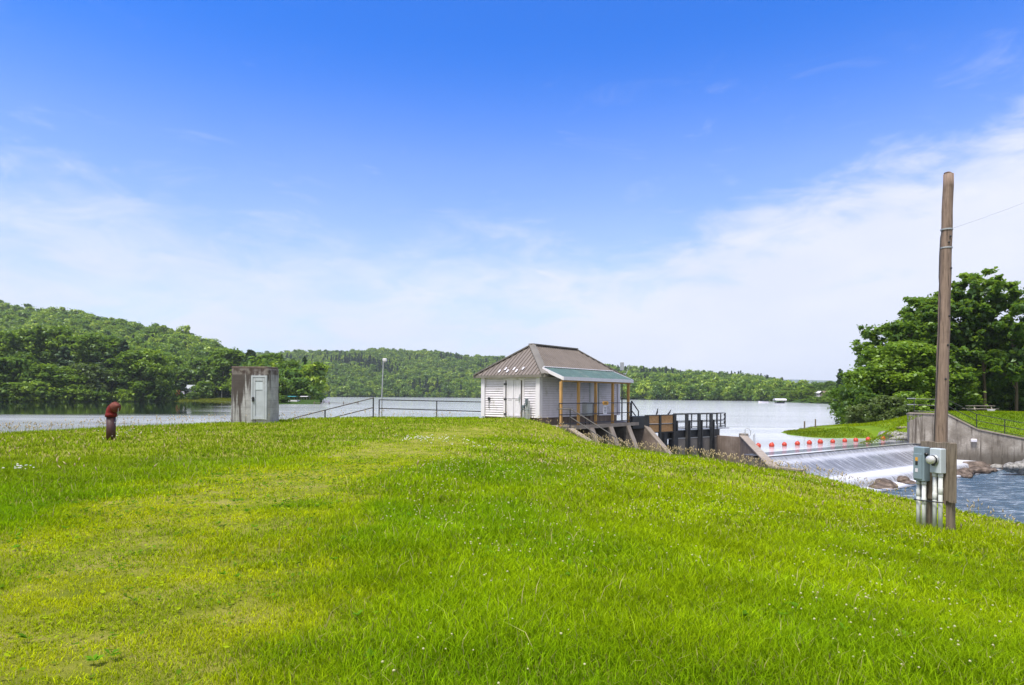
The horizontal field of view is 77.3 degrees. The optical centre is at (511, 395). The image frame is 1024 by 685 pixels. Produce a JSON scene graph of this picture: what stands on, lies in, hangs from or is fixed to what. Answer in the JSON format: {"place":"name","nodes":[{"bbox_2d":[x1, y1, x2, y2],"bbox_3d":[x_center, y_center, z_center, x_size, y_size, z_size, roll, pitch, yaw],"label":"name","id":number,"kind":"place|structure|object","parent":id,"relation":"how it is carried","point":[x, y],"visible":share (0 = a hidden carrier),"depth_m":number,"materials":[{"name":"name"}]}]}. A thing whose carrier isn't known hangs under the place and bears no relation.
{"place":"outdoors","nodes":[
{"label":"outdoors","id":0,"kind":"place"},
{"bbox_2d":[86,396,319,403],"bbox_3d":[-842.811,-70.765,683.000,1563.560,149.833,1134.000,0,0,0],"label":"hill","id":1,"kind":"structure","parent":0,"point":[307,402],"depth_m":218.24,"materials":[{"name":"green plant"}]},
{"bbox_2d":[0,330,38,356],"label":"tree","id":2,"kind":"object","parent":1,"relation":"on","point":[10,338],"visible":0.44,"depth_m":259.79,"materials":[{"name":"green plant"}]},
{"bbox_2d":[0,382,38,401],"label":"shrub","id":3,"kind":"object","parent":1,"relation":"on","point":[11,393],"visible":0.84,"depth_m":227.94,"materials":[{"name":"green plant"}]},
{"bbox_2d":[0,355,41,383],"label":"tree","id":4,"kind":"object","parent":1,"relation":"on","point":[7,369],"visible":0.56,"depth_m":233.01,"materials":[{"name":"green plant"}]},
{"bbox_2d":[6,351,39,376],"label":"tree","id":5,"kind":"object","parent":1,"relation":"on","point":[27,355],"visible":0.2,"depth_m":250.13,"materials":[{"name":"green plant"}]},
{"bbox_2d":[0,367,46,396],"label":"shrub","id":6,"kind":"object","parent":1,"relation":"on","point":[22,375],"visible":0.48,"depth_m":234.68,"materials":[{"name":"green plant"}]},
{"bbox_2d":[8,327,49,363],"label":"tree","id":7,"kind":"object","parent":1,"relation":"on","point":[30,337],"visible":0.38,"depth_m":266.52,"materials":[{"name":"green plant"}]},
{"bbox_2d":[14,381,55,401],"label":"shrub","id":8,"kind":"object","parent":1,"relation":"on","point":[37,388],"visible":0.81,"depth_m":231.20,"materials":[{"name":"green plant"}]},
{"bbox_2d":[27,325,61,363],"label":"tree","id":9,"kind":"object","parent":1,"relation":"on","point":[48,334],"visible":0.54,"depth_m":271.06,"materials":[{"name":"green plant"}]},
{"bbox_2d":[26,363,85,387],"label":"tree","id":10,"kind":"object","parent":1,"relation":"on","point":[46,370],"visible":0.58,"depth_m":238.50,"materials":[{"name":"green plant"}]},
{"bbox_2d":[42,388,71,401],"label":"shrub","id":11,"kind":"object","parent":1,"relation":"on","point":[55,395],"visible":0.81,"depth_m":235.50,"materials":[{"name":"green plant"}]},
{"bbox_2d":[44,324,83,363],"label":"tree","id":12,"kind":"object","parent":1,"relation":"on","point":[62,331],"visible":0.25,"depth_m":274.73,"materials":[{"name":"green plant"}]},
{"bbox_2d":[54,346,74,380],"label":"conifer","id":13,"kind":"object","parent":1,"relation":"on","point":[64,355],"visible":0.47,"depth_m":260.75,"materials":[{"name":"green plant"}]},
{"bbox_2d":[49,366,92,397],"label":"tree","id":14,"kind":"object","parent":1,"relation":"on","point":[71,371],"visible":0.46,"depth_m":243.86,"materials":[{"name":"green plant"}]},
{"bbox_2d":[55,334,94,365],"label":"tree","id":15,"kind":"object","parent":1,"relation":"on","point":[76,344],"visible":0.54,"depth_m":272.53,"materials":[{"name":"green plant"}]},
{"bbox_2d":[58,384,95,401],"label":"shrub","id":16,"kind":"object","parent":1,"relation":"on","point":[81,392],"visible":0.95,"depth_m":240.41,"materials":[{"name":"green plant"}]},
{"bbox_2d":[67,362,116,400],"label":"tree","id":17,"kind":"object","parent":1,"relation":"on","point":[92,369],"visible":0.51,"depth_m":248.21,"materials":[{"name":"green plant"}]},
{"bbox_2d":[72,331,117,363],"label":"tree","id":18,"kind":"object","parent":1,"relation":"on","point":[97,346],"visible":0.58,"depth_m":279.59,"materials":[{"name":"green plant"}]},
{"bbox_2d":[83,388,114,401],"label":"shrub","id":19,"kind":"object","parent":1,"relation":"on","point":[104,396],"visible":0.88,"depth_m":246.81,"materials":[{"name":"green plant"}]},
{"bbox_2d":[95,353,114,370],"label":"conifer","id":20,"kind":"object","parent":1,"relation":"on","point":[105,357],"visible":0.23,"depth_m":271.01,"materials":[{"name":"green plant"}]},
{"bbox_2d":[86,372,132,400],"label":"tree","id":21,"kind":"object","parent":1,"relation":"on","point":[109,384],"visible":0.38,"depth_m":253.56,"materials":[{"name":"green plant"}]},
{"bbox_2d":[96,333,138,360],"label":"tree","id":22,"kind":"object","parent":1,"relation":"on","point":[114,341],"visible":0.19,"depth_m":289.08,"materials":[{"name":"green plant"}]},
{"bbox_2d":[98,367,139,394],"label":"tree","id":23,"kind":"object","parent":1,"relation":"on","point":[119,370],"visible":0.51,"depth_m":256.52,"materials":[{"name":"green plant"}]},
{"bbox_2d":[110,389,136,401],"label":"shrub","id":24,"kind":"object","parent":1,"relation":"on","point":[120,395],"visible":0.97,"depth_m":252.78,"materials":[{"name":"green plant"}]},
{"bbox_2d":[116,341,130,363],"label":"conifer","id":25,"kind":"object","parent":1,"relation":"on","point":[123,346],"visible":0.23,"depth_m":287.34,"materials":[{"name":"green plant"}]},
{"bbox_2d":[101,349,155,385],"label":"tree","id":26,"kind":"object","parent":1,"relation":"on","point":[132,357],"visible":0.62,"depth_m":260.38,"materials":[{"name":"green plant"}]},
{"bbox_2d":[127,381,167,401],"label":"shrub","id":27,"kind":"object","parent":1,"relation":"on","point":[139,388],"visible":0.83,"depth_m":259.02,"materials":[{"name":"green plant"}]},
{"bbox_2d":[131,348,177,390],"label":"tree","id":28,"kind":"object","parent":1,"relation":"on","point":[157,365],"visible":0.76,"depth_m":264.47,"materials":[{"name":"green plant"}]},
{"bbox_2d":[146,385,179,401],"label":"shrub","id":29,"kind":"object","parent":1,"relation":"on","point":[170,396],"visible":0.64,"depth_m":263.56,"materials":[{"name":"green plant"}]},
{"bbox_2d":[143,367,183,400],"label":"tree","id":30,"kind":"object","parent":1,"relation":"on","point":[181,395],"visible":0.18,"depth_m":275.63,"materials":[{"name":"green plant"}]},
{"bbox_2d":[165,355,187,382],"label":"tree","id":31,"kind":"object","parent":1,"relation":"on","point":[176,361],"visible":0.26,"depth_m":342.96,"materials":[{"name":"green plant"}]},
{"bbox_2d":[174,367,198,384],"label":"tree","id":32,"kind":"object","parent":1,"relation":"on","point":[187,376],"visible":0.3,"depth_m":336.26,"materials":[{"name":"green plant"}]},
{"bbox_2d":[176,357,208,384],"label":"tree","id":33,"kind":"object","parent":1,"relation":"on","point":[192,364],"visible":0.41,"depth_m":339.54,"materials":[{"name":"green plant"}]},
{"bbox_2d":[189,381,217,397],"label":"shrub","id":34,"kind":"object","parent":1,"relation":"on","point":[205,389],"visible":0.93,"depth_m":311.69,"materials":[{"name":"green plant"}]},
{"bbox_2d":[179,397,230,401],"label":"clearing grass","id":35,"kind":"structure","parent":1,"relation":"on","point":[214,399],"depth_m":295.16,"materials":[{"name":"green plant"}]},
{"bbox_2d":[190,355,229,393],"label":"birch tree","id":36,"kind":"object","parent":1,"relation":"on","point":[200,370],"visible":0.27,"depth_m":326.26,"materials":[{"name":"green plant"}]},
{"bbox_2d":[204,357,235,397],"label":"birch tree","id":37,"kind":"object","parent":1,"relation":"on","point":[218,365],"visible":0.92,"depth_m":316.06,"materials":[{"name":"green plant"}]},
{"bbox_2d":[201,347,244,394],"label":"tree","id":38,"kind":"object","parent":1,"relation":"on","point":[234,355],"visible":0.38,"depth_m":325.52,"materials":[{"name":"green plant"}]},
{"bbox_2d":[217,370,231,391],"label":"tree","id":39,"kind":"object","parent":1,"relation":"on","point":[227,385],"visible":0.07,"depth_m":296.70,"materials":[{"name":"green plant"}]},
{"bbox_2d":[253,353,284,363],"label":"tree","id":40,"kind":"object","parent":1,"relation":"on","point":[272,357],"visible":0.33,"depth_m":297.01,"materials":[{"name":"green plant"}]},
{"bbox_2d":[279,378,291,395],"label":"shrub","id":41,"kind":"object","parent":1,"relation":"on","point":[282,383],"visible":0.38,"depth_m":226.92,"materials":[{"name":"green plant"}]},
{"bbox_2d":[274,360,304,372],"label":"tree","id":42,"kind":"object","parent":1,"relation":"on","point":[293,364],"visible":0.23,"depth_m":248.23,"materials":[{"name":"green plant"}]},
{"bbox_2d":[286,388,302,399],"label":"shrub","id":43,"kind":"object","parent":1,"relation":"on","point":[293,392],"visible":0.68,"depth_m":229.96,"materials":[{"name":"green plant"}]},
{"bbox_2d":[0,397,913,455],"bbox_3d":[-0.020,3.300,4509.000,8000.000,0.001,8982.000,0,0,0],"label":"lake water","id":44,"kind":"structure","parent":0,"point":[766,424],"depth_m":117.01,"materials":[{"name":"grey liquid"}]},
{"bbox_2d":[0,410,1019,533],"bbox_3d":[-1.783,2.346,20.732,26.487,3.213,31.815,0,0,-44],"label":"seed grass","id":45,"kind":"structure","parent":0,"point":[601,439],"depth_m":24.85,"materials":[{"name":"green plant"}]},
{"bbox_2d":[0,415,1023,684],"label":"lawn","id":46,"kind":"structure","parent":0,"point":[104,633],"depth_m":6.04,"materials":[{"name":"plant"}]},
{"bbox_2d":[105,402,120,439],"bbox_3d":[-13.380,0.897,21.466,0.550,1.383,0.358,0,0,21],"label":"dry hydrant","id":47,"kind":"object","parent":46,"relation":"on","point":[112,410],"visible":0.96,"depth_m":21.38,"materials":[{"name":"red metal"}]},
{"bbox_2d":[231,366,278,423],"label":"concrete shed","id":48,"kind":"structure","parent":46,"relation":"on","point":[255,394],"depth_m":29.81,"materials":[{"name":"grey concrete"}]},
{"bbox_2d":[251,377,264,419],"bbox_3d":[-11.769,0.136,29.709,0.600,1.954,0.202,0,0,0],"label":"door","id":49,"kind":"structure","parent":48,"relation":"in","point":[258,399],"depth_m":29.73,"materials":[{"name":"white metal"}]},
{"bbox_2d":[2,428,517,477],"bbox_3d":[-7.523,1.438,19.852,11.600,0.461,12.151,0,0,-31],"label":"daisy patch","id":50,"kind":"object","parent":46,"relation":"on","point":[430,437],"visible":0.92,"depth_m":20.23,"materials":[{"name":"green plant"}]},
{"bbox_2d":[286,397,373,419],"bbox_3d":[-12.149,1.282,36.500,8.555,2.431,0.080,0,0,0],"label":"stair handrail","id":51,"kind":"object","parent":46,"relation":"on","point":[340,406],"visible":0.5,"depth_m":36.47,"materials":[{"name":"grey metal"}]},
{"bbox_2d":[379,399,483,417],"bbox_3d":[-4.651,1.050,37.355,6.165,1.645,0.085,0,0,-16],"label":"pipe fence","id":52,"kind":"object","parent":46,"relation":"on","point":[426,409],"visible":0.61,"depth_m":37.28,"materials":[{"name":"grey metal"}]},
{"bbox_2d":[3,460,1023,672],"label":"broadleaf weeds","id":53,"kind":"object","parent":46,"relation":"on","point":[96,657],"visible":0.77,"depth_m":7.61,"materials":[{"name":"green plant"}]},
{"bbox_2d":[521,398,529,418],"bbox_3d":[0.727,0.829,35.279,0.585,1.350,0.170,0,0,39],"label":"pipe manifold","id":54,"kind":"object","parent":46,"relation":"on","point":[527,401],"visible":0.84,"depth_m":35.22,"materials":[{"name":"metal"}]},
{"bbox_2d":[473,343,633,425],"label":"pump house","id":55,"kind":"structure","parent":46,"relation":"on","point":[545,380],"depth_m":36.85,"materials":[{"name":"white wood"}]},
{"bbox_2d":[503,380,520,416],"bbox_3d":[0.033,0.188,36.107,1.255,2.105,0.146,0,0,42],"label":"double door","id":56,"kind":"structure","parent":55,"relation":"in","point":[513,398],"depth_m":36.07,"materials":[{"name":"white paint"}]},
{"bbox_2d":[590,383,597,414],"bbox_3d":[5.051,0.180,39.346,0.067,2.060,0.860,0,0,39],"label":"side door","id":57,"kind":"structure","parent":55,"relation":"in","point":[592,384],"depth_m":39.22,"materials":[{"name":"white paint"}]},
{"bbox_2d":[557,408,630,446],"bbox_3d":[4.122,1.764,32.284,4.233,2.186,0.285,0,0,35],"label":"slope handrail","id":58,"kind":"object","parent":46,"relation":"on","point":[588,428],"visible":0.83,"depth_m":32.52,"materials":[{"name":"black metal"}]},
{"bbox_2d":[552,421,671,453],"bbox_3d":[6.652,3.655,36.475,6.211,3.970,9.730,0,0,39],"label":"dam abutment","id":59,"kind":"object","parent":46,"relation":"on","point":[623,430],"visible":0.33,"depth_m":39.03,"materials":[{"name":"concrete"}]},
{"bbox_2d":[582,402,592,424],"bbox_3d":[4.316,1.016,36.585,0.370,1.280,0.620,0,0,39],"label":"grey cabinet","id":60,"kind":"object","parent":59,"relation":"on","point":[587,408],"visible":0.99,"depth_m":36.39,"materials":[{"name":"metal"}]},
{"bbox_2d":[558,402,630,426],"bbox_3d":[4.912,1.042,36.700,0.059,1.274,7.786,0,0,39],"label":"porch railing","id":61,"kind":"object","parent":59,"relation":"on","point":[627,412],"visible":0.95,"depth_m":36.30,"materials":[{"name":"black metal"}]},
{"bbox_2d":[620,362,629,419],"bbox_3d":[7.193,-0.272,43.834,0.576,4.100,2.378,0,0,43],"label":"gauge post","id":62,"kind":"object","parent":46,"relation":"on","point":[621,368],"visible":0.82,"depth_m":44.46,"materials":[{"name":"white metal"}]},
{"bbox_2d":[913,441,956,529],"bbox_3d":[8.082,1.868,12.191,0.319,1.984,0.749,0,0,-19],"label":"meter board","id":63,"kind":"object","parent":46,"relation":"on","point":[950,486],"visible":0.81,"depth_m":11.99,"materials":[{"name":"grey wood"}]},
{"bbox_2d":[916,481,920,523],"bbox_3d":[7.912,2.175,12.459,0.089,1.053,0.087,0,0,0],"label":"conduit pipe","id":64,"kind":"object","parent":63,"relation":"attached to","point":[918,503],"visible":0.89,"depth_m":12.43,"materials":[{"name":"grey metal"}]},
{"bbox_2d":[913,446,929,481],"bbox_3d":[7.925,1.320,12.357,0.192,0.656,0.272,0,0,-19],"label":"disconnect box","id":65,"kind":"object","parent":63,"relation":"attached to","point":[921,468],"visible":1,"depth_m":12.30,"materials":[{"name":"grey metal"}]},
{"bbox_2d":[913,453,921,478],"bbox_3d":[7.834,1.364,12.364,0.026,0.486,0.175,0,0,-19],"label":"door","id":66,"kind":"structure","parent":65,"relation":"in","point":[917,458],"depth_m":12.35,"materials":[{"name":"grey metal"}]},
{"bbox_2d":[921,481,926,526],"bbox_3d":[7.935,2.170,12.330,0.089,1.044,0.086,0,0,0],"label":"conduit pipe","id":67,"kind":"object","parent":63,"relation":"attached to","point":[923,484],"visible":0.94,"depth_m":12.30,"materials":[{"name":"grey metal"}]},
{"bbox_2d":[932,473,937,527],"bbox_3d":[8.020,2.076,12.142,0.089,1.225,0.086,0,0,0],"label":"conduit pipe","id":68,"kind":"object","parent":63,"relation":"attached to","point":[934,506],"visible":0.89,"depth_m":12.11,"materials":[{"name":"grey metal"}]},
{"bbox_2d":[925,448,945,473],"bbox_3d":[7.969,1.229,12.059,0.300,0.468,0.226,0,0,-19],"label":"electric meter","id":69,"kind":"object","parent":63,"relation":"attached to","point":[936,459],"visible":1,"depth_m":11.99,"materials":[{"name":"grey metal"}]},
{"bbox_2d":[938,474,942,528],"bbox_3d":[8.056,2.079,12.036,0.089,1.230,0.087,0,0,0],"label":"conduit pipe","id":70,"kind":"object","parent":63,"relation":"attached to","point":[940,499],"visible":0.92,"depth_m":12.01,"materials":[{"name":"grey metal"}]},
{"bbox_2d":[934,171,953,504],"bbox_3d":[13.444,-0.955,20.000,0.603,12.083,0.384,0,0,0],"label":"wooden pole","id":71,"kind":"object","parent":46,"relation":"on","point":[942,359],"visible":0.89,"depth_m":19.87,"materials":[{"name":"brown wood"}]},
{"bbox_2d":[0,0,1023,380],"label":"sky","id":72,"kind":"structure","parent":0,"point":[747,186],"materials":[{"name":"blue"}]},
{"bbox_2d":[324,366,767,400],"bbox_3d":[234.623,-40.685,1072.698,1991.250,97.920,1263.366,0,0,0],"label":"hill","id":73,"kind":"structure","parent":0,"point":[429,395],"depth_m":650.10,"materials":[{"name":"green plant"}]},
{"bbox_2d":[0,300,836,401],"label":"far hill forest","id":74,"kind":"object","parent":73,"relation":"on","point":[354,373],"depth_m":688.16,"materials":[{"name":"green plant"}]},
{"bbox_2d":[771,400,830,403],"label":"shore","id":75,"kind":"structure","parent":0,"point":[797,401],"depth_m":398.49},
{"bbox_2d":[803,388,819,397],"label":"tree","id":76,"kind":"object","parent":75,"relation":"on","point":[809,392],"visible":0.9,"depth_m":388.60,"materials":[{"name":"green plant"}]},
{"bbox_2d":[781,409,1023,443],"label":"bank","id":77,"kind":"structure","parent":0,"point":[873,430],"depth_m":52.98,"materials":[{"name":"green plant"}]},
{"bbox_2d":[833,368,844,402],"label":"conifer","id":78,"kind":"object","parent":77,"relation":"on","point":[839,381],"visible":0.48,"depth_m":249.58,"materials":[{"name":"green plant"}]},
{"bbox_2d":[827,384,874,423],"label":"shrub","id":79,"kind":"object","parent":77,"relation":"on","point":[848,393],"visible":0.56,"depth_m":77.43,"materials":[{"name":"green plant"}]},
{"bbox_2d":[843,406,869,423],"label":"shrub","id":80,"kind":"object","parent":77,"relation":"on","point":[853,413],"visible":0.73,"depth_m":72.47,"materials":[{"name":"green plant"}]},
{"bbox_2d":[825,366,899,401],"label":"tree","id":81,"kind":"object","parent":77,"relation":"on","point":[834,393],"visible":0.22,"depth_m":82.23,"materials":[{"name":"green plant"}]},
{"bbox_2d":[832,393,902,421],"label":"shrub","id":82,"kind":"object","parent":77,"relation":"on","point":[861,399],"visible":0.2,"depth_m":73.62,"materials":[{"name":"green plant"}]},
{"bbox_2d":[849,323,908,368],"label":"tree","id":83,"kind":"object","parent":77,"relation":"on","point":[873,336],"visible":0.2,"depth_m":85.76,"materials":[{"name":"green plant"}]},
{"bbox_2d":[855,395,917,421],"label":"shrub","id":84,"kind":"object","parent":77,"relation":"on","point":[880,406],"visible":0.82,"depth_m":69.36,"materials":[{"name":"green plant"}]},
{"bbox_2d":[874,391,933,417],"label":"shrub","id":85,"kind":"object","parent":77,"relation":"on","point":[921,402],"visible":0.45,"depth_m":70.69,"materials":[{"name":"green plant"}]},
{"bbox_2d":[846,339,963,406],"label":"tree","id":86,"kind":"object","parent":77,"relation":"on","point":[892,359],"visible":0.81,"depth_m":76.23,"materials":[{"name":"green plant"}]},
{"bbox_2d":[879,311,955,375],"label":"tree","id":87,"kind":"object","parent":77,"relation":"on","point":[911,324],"visible":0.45,"depth_m":80.36,"materials":[{"name":"green plant"}]},
{"bbox_2d":[884,293,985,373],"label":"tree","id":88,"kind":"object","parent":77,"relation":"on","point":[931,301],"visible":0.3,"depth_m":83.30,"materials":[{"name":"green plant"}]},
{"bbox_2d":[896,350,987,407],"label":"tree","id":89,"kind":"object","parent":77,"relation":"on","point":[969,375],"visible":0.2,"depth_m":79.45,"materials":[{"name":"green plant"}]},
{"bbox_2d":[916,280,1006,382],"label":"tree","id":90,"kind":"object","parent":77,"relation":"on","point":[973,295],"visible":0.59,"depth_m":81.45,"materials":[{"name":"green plant"}]},
{"bbox_2d":[906,412,1023,464],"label":"wing wall","id":91,"kind":"structure","parent":77,"relation":"on","point":[973,443],"depth_m":45.21,"materials":[{"name":"concrete"}]},
{"bbox_2d":[907,398,1023,435],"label":"bank railing","id":92,"kind":"object","parent":91,"relation":"on","point":[914,404],"visible":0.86,"depth_m":45.31,"materials":[{"name":"black metal"}]},
{"bbox_2d":[948,375,989,410],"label":"shrub","id":93,"kind":"object","parent":77,"relation":"on","point":[974,392],"visible":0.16,"depth_m":81.20,"materials":[{"name":"green plant"}]},
{"bbox_2d":[972,380,1001,409],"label":"shrub","id":94,"kind":"object","parent":77,"relation":"on","point":[981,394],"visible":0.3,"depth_m":84.25,"materials":[{"name":"green plant"}]},
{"bbox_2d":[955,266,1021,409],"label":"tree","id":95,"kind":"object","parent":77,"relation":"on","point":[997,283],"visible":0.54,"depth_m":81.70,"materials":[{"name":"green plant"}]},
{"bbox_2d":[963,280,1023,410],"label":"tree","id":96,"kind":"object","parent":77,"relation":"on","point":[1010,369],"visible":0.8,"depth_m":79.11,"materials":[{"name":"green plant"}]},
{"bbox_2d":[974,321,1020,381],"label":"tree","id":97,"kind":"object","parent":77,"relation":"on","point":[987,377],"visible":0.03,"depth_m":101.26,"materials":[{"name":"green plant"}]},
{"bbox_2d":[973,373,1022,410],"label":"shrub","id":98,"kind":"object","parent":77,"relation":"on","point":[998,381],"visible":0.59,"depth_m":82.86,"materials":[{"name":"green plant"}]},
{"bbox_2d":[1002,381,1023,410],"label":"shrub","id":99,"kind":"object","parent":77,"relation":"on","point":[1021,400],"visible":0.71,"depth_m":81.35,"materials":[{"name":"green plant"}]},
{"bbox_2d":[874,470,1023,523],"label":"river water","id":100,"kind":"structure","parent":0,"point":[998,492],"depth_m":32.41,"materials":[{"name":"blue liquid"}]},
{"bbox_2d":[748,456,758,466],"bbox_3d":[22.558,4.945,40.295,19.325,2.780,4.600,0,0,-36],"label":"rock","id":101,"kind":"object","parent":100,"relation":"in","point":[753,460],"visible":0.09,"depth_m":36.13,"materials":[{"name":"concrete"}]},
{"bbox_2d":[716,433,805,471],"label":"spillway side wall","id":102,"kind":"structure","parent":101,"relation":"on","point":[742,444],"depth_m":42.82,"materials":[{"name":"grey concrete"}]},
{"bbox_2d":[631,412,727,459],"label":"sluice gate","id":103,"kind":"structure","parent":102,"relation":"attached to","point":[688,436],"depth_m":43.36,"materials":[{"name":"metal"}]},
{"bbox_2d":[744,441,1003,491],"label":"falling water","id":104,"kind":"structure","parent":100,"relation":"on","point":[892,462],"depth_m":38.61,"materials":[{"name":"white liquid"}]},
{"bbox_2d":[875,478,897,487],"bbox_3d":[20.456,4.908,35.089,1.311,0.705,1.885,6,-1,22],"label":"boulder","id":105,"kind":"object","parent":100,"relation":"in","point":[888,482],"visible":0.54,"depth_m":34.63,"materials":[{"name":"stone"}]},
{"bbox_2d":[962,461,988,467],"bbox_3d":[31.321,4.921,43.465,2.073,1.022,1.660,-8,-3,10],"label":"boulder","id":106,"kind":"object","parent":100,"relation":"in","point":[971,464],"visible":0.34,"depth_m":42.96,"materials":[{"name":"stone"}]},
{"bbox_2d":[973,467,990,473],"bbox_3d":[30.439,4.968,41.527,1.459,0.726,0.922,-6,-7,6],"label":"boulder","id":107,"kind":"object","parent":100,"relation":"in","point":[983,470],"visible":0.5,"depth_m":41.20,"materials":[{"name":"stone"}]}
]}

